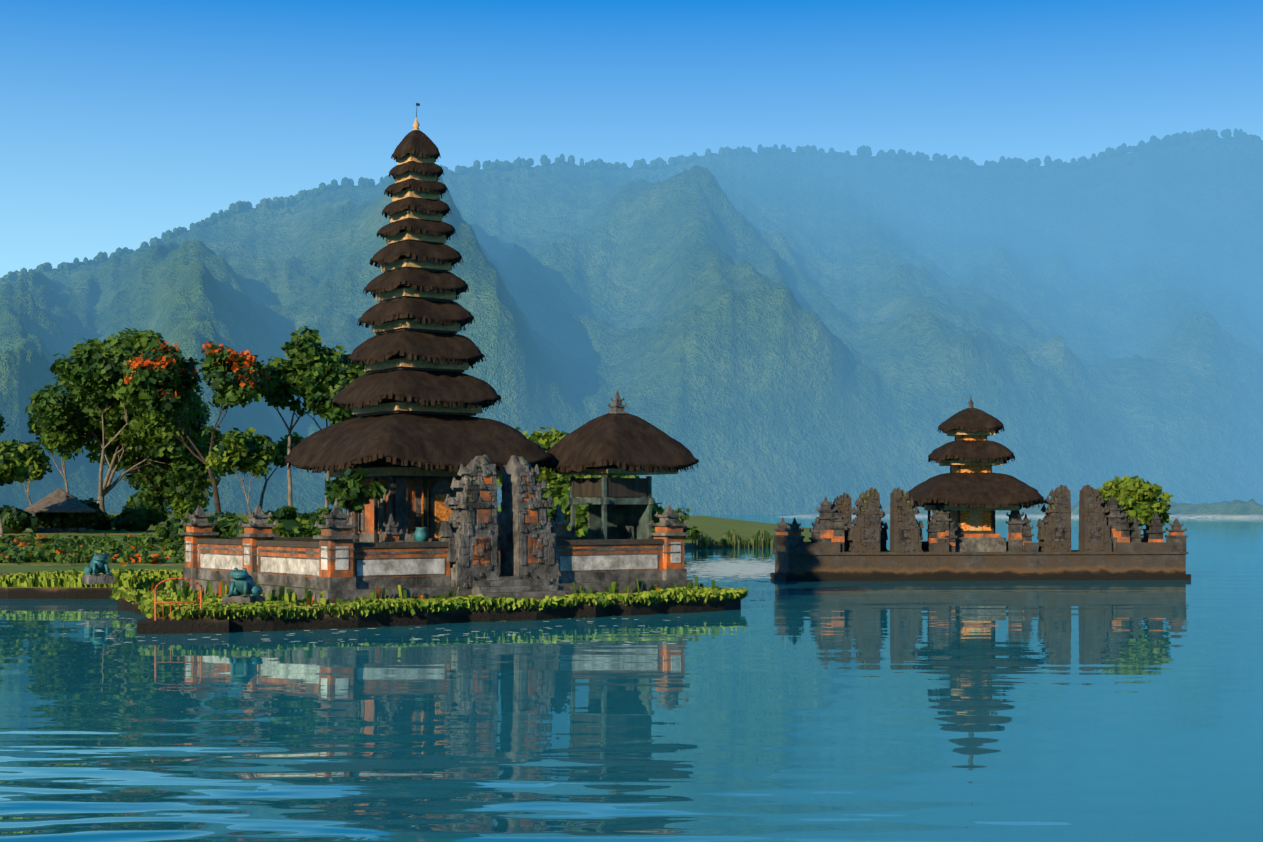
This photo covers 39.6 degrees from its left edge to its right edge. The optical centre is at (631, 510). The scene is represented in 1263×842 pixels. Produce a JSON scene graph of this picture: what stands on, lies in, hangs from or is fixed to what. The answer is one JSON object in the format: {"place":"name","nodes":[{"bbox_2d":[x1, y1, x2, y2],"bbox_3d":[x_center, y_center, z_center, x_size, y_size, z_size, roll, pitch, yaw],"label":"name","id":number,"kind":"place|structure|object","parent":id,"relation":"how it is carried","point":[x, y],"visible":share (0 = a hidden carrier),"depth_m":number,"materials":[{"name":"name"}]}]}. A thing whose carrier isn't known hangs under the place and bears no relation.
{"place":"outdoors","nodes":[
{"label":"outdoors","id":0,"kind":"place"},
{"bbox_2d":[0,513,811,575],"bbox_3d":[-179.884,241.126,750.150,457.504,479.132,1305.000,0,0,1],"label":"shore land","id":1,"kind":"structure","parent":0,"point":[716,528],"depth_m":194.28,"materials":[{"name":"green plant"}]},
{"bbox_2d":[0,414,8,432],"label":"tree","id":2,"kind":"object","parent":1,"relation":"on","point":[2,423],"visible":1,"depth_m":251.99,"materials":[{"name":"green plant"}]},
{"bbox_2d":[0,440,29,535],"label":"tree","id":3,"kind":"object","parent":1,"relation":"on","point":[12,468],"visible":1,"depth_m":180.59,"materials":[{"name":"green plant"}]},
{"bbox_2d":[0,505,41,533],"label":"bush","id":4,"kind":"object","parent":1,"relation":"on","point":[16,520],"visible":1,"depth_m":189.72,"materials":[{"name":"green plant"}]},
{"bbox_2d":[11,439,52,515],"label":"tree","id":5,"kind":"object","parent":1,"relation":"on","point":[35,459],"visible":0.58,"depth_m":233.12,"materials":[{"name":"green plant"}]},
{"bbox_2d":[27,413,68,492],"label":"tree","id":6,"kind":"object","parent":1,"relation":"on","point":[33,428],"visible":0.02,"depth_m":255.21,"materials":[{"name":"green plant"}]},
{"bbox_2d":[24,488,96,531],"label":"garden hut","id":7,"kind":"object","parent":1,"relation":"on","point":[55,501],"visible":0.67,"depth_m":194.31,"materials":[{"name":"brown wood"}]},
{"bbox_2d":[41,493,99,529],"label":"hedge","id":8,"kind":"object","parent":1,"relation":"on","point":[64,520],"visible":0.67,"depth_m":195.08,"materials":[{"name":"green plant"}]},
{"bbox_2d":[0,532,184,566],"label":"lawn flower beds","id":9,"kind":"object","parent":1,"relation":"on","point":[64,551],"visible":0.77,"depth_m":134.47,"materials":[{"name":"green plant"}]},
{"bbox_2d":[86,509,114,529],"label":"hedge","id":10,"kind":"object","parent":1,"relation":"on","point":[104,521],"visible":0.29,"depth_m":204.47,"materials":[{"name":"green plant"}]},
{"bbox_2d":[25,327,221,522],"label":"rain tree","id":11,"kind":"object","parent":1,"relation":"on","point":[87,410],"visible":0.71,"depth_m":217.73,"materials":[{"name":"green plant"}]},
{"bbox_2d":[108,453,163,522],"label":"tree","id":12,"kind":"object","parent":1,"relation":"on","point":[118,469],"depth_m":237.50,"materials":[{"name":"green plant"}]},
{"bbox_2d":[110,499,162,530],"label":"hedge","id":13,"kind":"object","parent":1,"relation":"on","point":[142,516],"visible":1,"depth_m":199.44,"materials":[{"name":"green plant"}]},
{"bbox_2d":[154,518,189,543],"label":"bush","id":14,"kind":"object","parent":1,"relation":"on","point":[170,529],"visible":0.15,"depth_m":159.19,"materials":[{"name":"green plant"}]},
{"bbox_2d":[116,340,278,513],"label":"flame tree","id":15,"kind":"object","parent":1,"relation":"on","point":[160,381],"visible":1,"depth_m":195.20,"materials":[{"name":"green plant"}]},
{"bbox_2d":[189,398,223,450],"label":"tree","id":16,"kind":"object","parent":1,"relation":"on","point":[217,434],"visible":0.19,"depth_m":260.94,"materials":[{"name":"green plant"}]},
{"bbox_2d":[178,511,241,542],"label":"hedge","id":17,"kind":"object","parent":1,"relation":"on","point":[225,526],"visible":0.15,"depth_m":149.08,"materials":[{"name":"green plant"}]},
{"bbox_2d":[234,517,248,537],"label":"pale plant","id":18,"kind":"object","parent":1,"relation":"on","point":[239,528],"visible":0.15,"depth_m":143.70,"materials":[{"name":"green plant"}]},
{"bbox_2d":[204,427,279,514],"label":"young tree","id":19,"kind":"object","parent":1,"relation":"on","point":[247,450],"visible":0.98,"depth_m":185.90,"materials":[{"name":"green plant"}]},
{"bbox_2d":[238,505,315,536],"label":"hedge","id":20,"kind":"object","parent":1,"relation":"on","point":[291,520],"visible":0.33,"depth_m":149.19,"materials":[{"name":"green plant"}]},
{"bbox_2d":[268,518,288,537],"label":"pale plant","id":21,"kind":"object","parent":1,"relation":"on","point":[280,529],"visible":0.27,"depth_m":142.36,"materials":[{"name":"green plant"}]},
{"bbox_2d":[259,432,303,508],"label":"tree","id":22,"kind":"object","parent":1,"relation":"on","point":[282,447],"visible":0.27,"depth_m":239.16,"materials":[{"name":"green plant"}]},
{"bbox_2d":[260,326,346,505],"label":"tall tree","id":23,"kind":"object","parent":1,"relation":"on","point":[303,351],"visible":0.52,"depth_m":205.31,"materials":[{"name":"green plant"}]},
{"bbox_2d":[264,348,353,507],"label":"tall tree","id":24,"kind":"object","parent":1,"relation":"on","point":[313,382],"visible":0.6,"depth_m":204.39,"materials":[{"name":"green plant"}]},
{"bbox_2d":[301,507,344,536],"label":"bush","id":25,"kind":"object","parent":1,"relation":"on","point":[319,518],"visible":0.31,"depth_m":148.78,"materials":[{"name":"green plant"}]},
{"bbox_2d":[306,360,367,424],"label":"tall tree","id":26,"kind":"object","parent":1,"relation":"on","point":[322,406],"visible":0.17,"depth_m":197.89,"materials":[{"name":"green plant"}]},
{"bbox_2d":[496,427,529,486],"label":"bright tree","id":27,"kind":"object","parent":1,"relation":"on","point":[499,482],"depth_m":162.65,"materials":[{"name":"green plant"}]},
{"bbox_2d":[525,426,568,484],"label":"bright tree","id":28,"kind":"object","parent":1,"relation":"on","point":[546,441],"visible":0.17,"depth_m":154.67,"materials":[{"name":"green plant"}]},
{"bbox_2d":[542,474,613,536],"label":"bright tree","id":29,"kind":"object","parent":1,"relation":"on","point":[558,489],"visible":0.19,"depth_m":145.64,"materials":[{"name":"green plant"}]},
{"bbox_2d":[549,469,637,497],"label":"bright tree","id":30,"kind":"object","parent":1,"relation":"on","point":[612,476],"depth_m":150.40,"materials":[{"name":"green plant"}]},
{"bbox_2d":[631,475,663,526],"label":"shrub","id":31,"kind":"object","parent":1,"relation":"on","point":[659,510],"depth_m":156.03,"materials":[{"name":"green plant"}]},
{"bbox_2d":[652,506,699,540],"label":"shore shrub","id":32,"kind":"object","parent":1,"relation":"on","point":[694,534],"visible":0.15,"depth_m":198.85,"materials":[{"name":"green plant"}]},
{"bbox_2d":[692,529,773,548],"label":"reeds","id":33,"kind":"object","parent":1,"relation":"on","point":[705,541],"visible":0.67,"depth_m":211.39,"materials":[{"name":"green plant"}]},
{"bbox_2d":[118,575,740,631],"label":"island bank","id":34,"kind":"structure","parent":0,"point":[502,586],"depth_m":71.39,"materials":[{"name":"brown stone"}]},
{"bbox_2d":[137,577,228,633],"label":"jetty","id":35,"kind":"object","parent":34,"relation":"on","point":[155,625],"depth_m":63.24,"materials":[{"name":"paint"}]},
{"bbox_2d":[222,568,264,604],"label":"frog statue","id":36,"kind":"object","parent":34,"relation":"on","point":[244,583],"visible":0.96,"depth_m":66.87,"materials":[{"name":"stone"}]},
{"bbox_2d":[324,467,386,521],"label":"frangipani tree","id":37,"kind":"object","parent":34,"relation":"on","point":[351,492],"visible":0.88,"depth_m":74.37,"materials":[{"name":"green plant"}]},
{"bbox_2d":[282,103,552,574],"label":"pagoda","id":38,"kind":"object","parent":34,"relation":"on","point":[413,436],"visible":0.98,"depth_m":78.31,"materials":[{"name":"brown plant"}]},
{"bbox_2d":[413,527,428,541],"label":"glazed urns","id":39,"kind":"object","parent":38,"relation":"on","point":[420,534],"visible":0.5,"depth_m":75.94,"materials":[{"name":"ceramic"}]},
{"bbox_2d":[109,576,747,619],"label":"plant border","id":40,"kind":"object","parent":34,"relation":"on","point":[285,603],"depth_m":70.05,"materials":[{"name":"green plant"}]},
{"bbox_2d":[180,455,689,589],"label":"temple wall","id":41,"kind":"structure","parent":34,"relation":"on","point":[476,528],"depth_m":74.09,"materials":[{"name":"grey stone"}]},
{"bbox_2d":[379,504,571,541],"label":"court shrines","id":42,"kind":"object","parent":34,"relation":"on","point":[391,534],"visible":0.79,"depth_m":77.07,"materials":[{"name":"grey stone"}]},
{"bbox_2d":[538,390,698,539],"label":"thatched pavilion","id":43,"kind":"structure","parent":34,"relation":"on","point":[617,440],"depth_m":79.36,"materials":[{"name":"brown plant"}]},
{"bbox_2d":[0,514,1262,841],"bbox_3d":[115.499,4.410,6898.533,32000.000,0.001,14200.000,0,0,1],"label":"lake water","id":44,"kind":"structure","parent":0,"point":[1068,710],"depth_m":37.11,"materials":[{"name":"blue liquid"}]},
{"bbox_2d":[0,569,182,598],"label":"plant border","id":45,"kind":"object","parent":44,"relation":"in","point":[53,585],"depth_m":88.74,"materials":[{"name":"green plant"}]},
{"bbox_2d":[82,552,114,583],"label":"frog statue","id":46,"kind":"object","parent":45,"relation":"on","point":[98,564],"visible":1,"depth_m":85.53,"materials":[{"name":"stone"}]},
{"bbox_2d":[64,557,774,644],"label":"lily pads","id":47,"kind":"object","parent":44,"relation":"on","point":[755,569],"visible":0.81,"depth_m":127.74,"materials":[{"name":"green plant"}]},
{"bbox_2d":[770,485,1190,580],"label":"lingga platform","id":48,"kind":"structure","parent":44,"relation":"on","point":[840,547],"depth_m":111.74,"materials":[{"name":"stone"}]},
{"bbox_2d":[908,396,1045,551],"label":"pagoda","id":49,"kind":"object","parent":48,"relation":"on","point":[972,491],"visible":0.92,"depth_m":112.51,"materials":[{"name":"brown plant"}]},
{"bbox_2d":[1095,475,1172,541],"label":"tree","id":50,"kind":"object","parent":48,"relation":"on","point":[1136,496],"visible":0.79,"depth_m":113.90,"materials":[{"name":"green plant"}]},
{"bbox_2d":[0,136,1262,514],"bbox_3d":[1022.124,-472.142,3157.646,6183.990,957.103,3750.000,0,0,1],"label":"mountain range","id":51,"kind":"structure","parent":0,"point":[780,336],"depth_m":2745.58,"materials":[{"name":"green plant"}]},
{"bbox_2d":[0,128,1260,282],"bbox_3d":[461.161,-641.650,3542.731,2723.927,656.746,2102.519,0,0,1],"label":"ridge trees","id":52,"kind":"object","parent":51,"relation":"on","point":[1015,163],"visible":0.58,"depth_m":3693.59,"materials":[{"name":"plant"}]},
{"bbox_2d":[0,0,1262,277],"label":"sky","id":53,"kind":"structure","parent":0,"point":[124,123],"materials":[{"name":"blue"}]},
{"bbox_2d":[780,499,1262,517],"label":"shore strip","id":54,"kind":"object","parent":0,"point":[1251,508],"visible":0.38,"depth_m":1113.97,"materials":[{"name":"green plant"}]}
]}

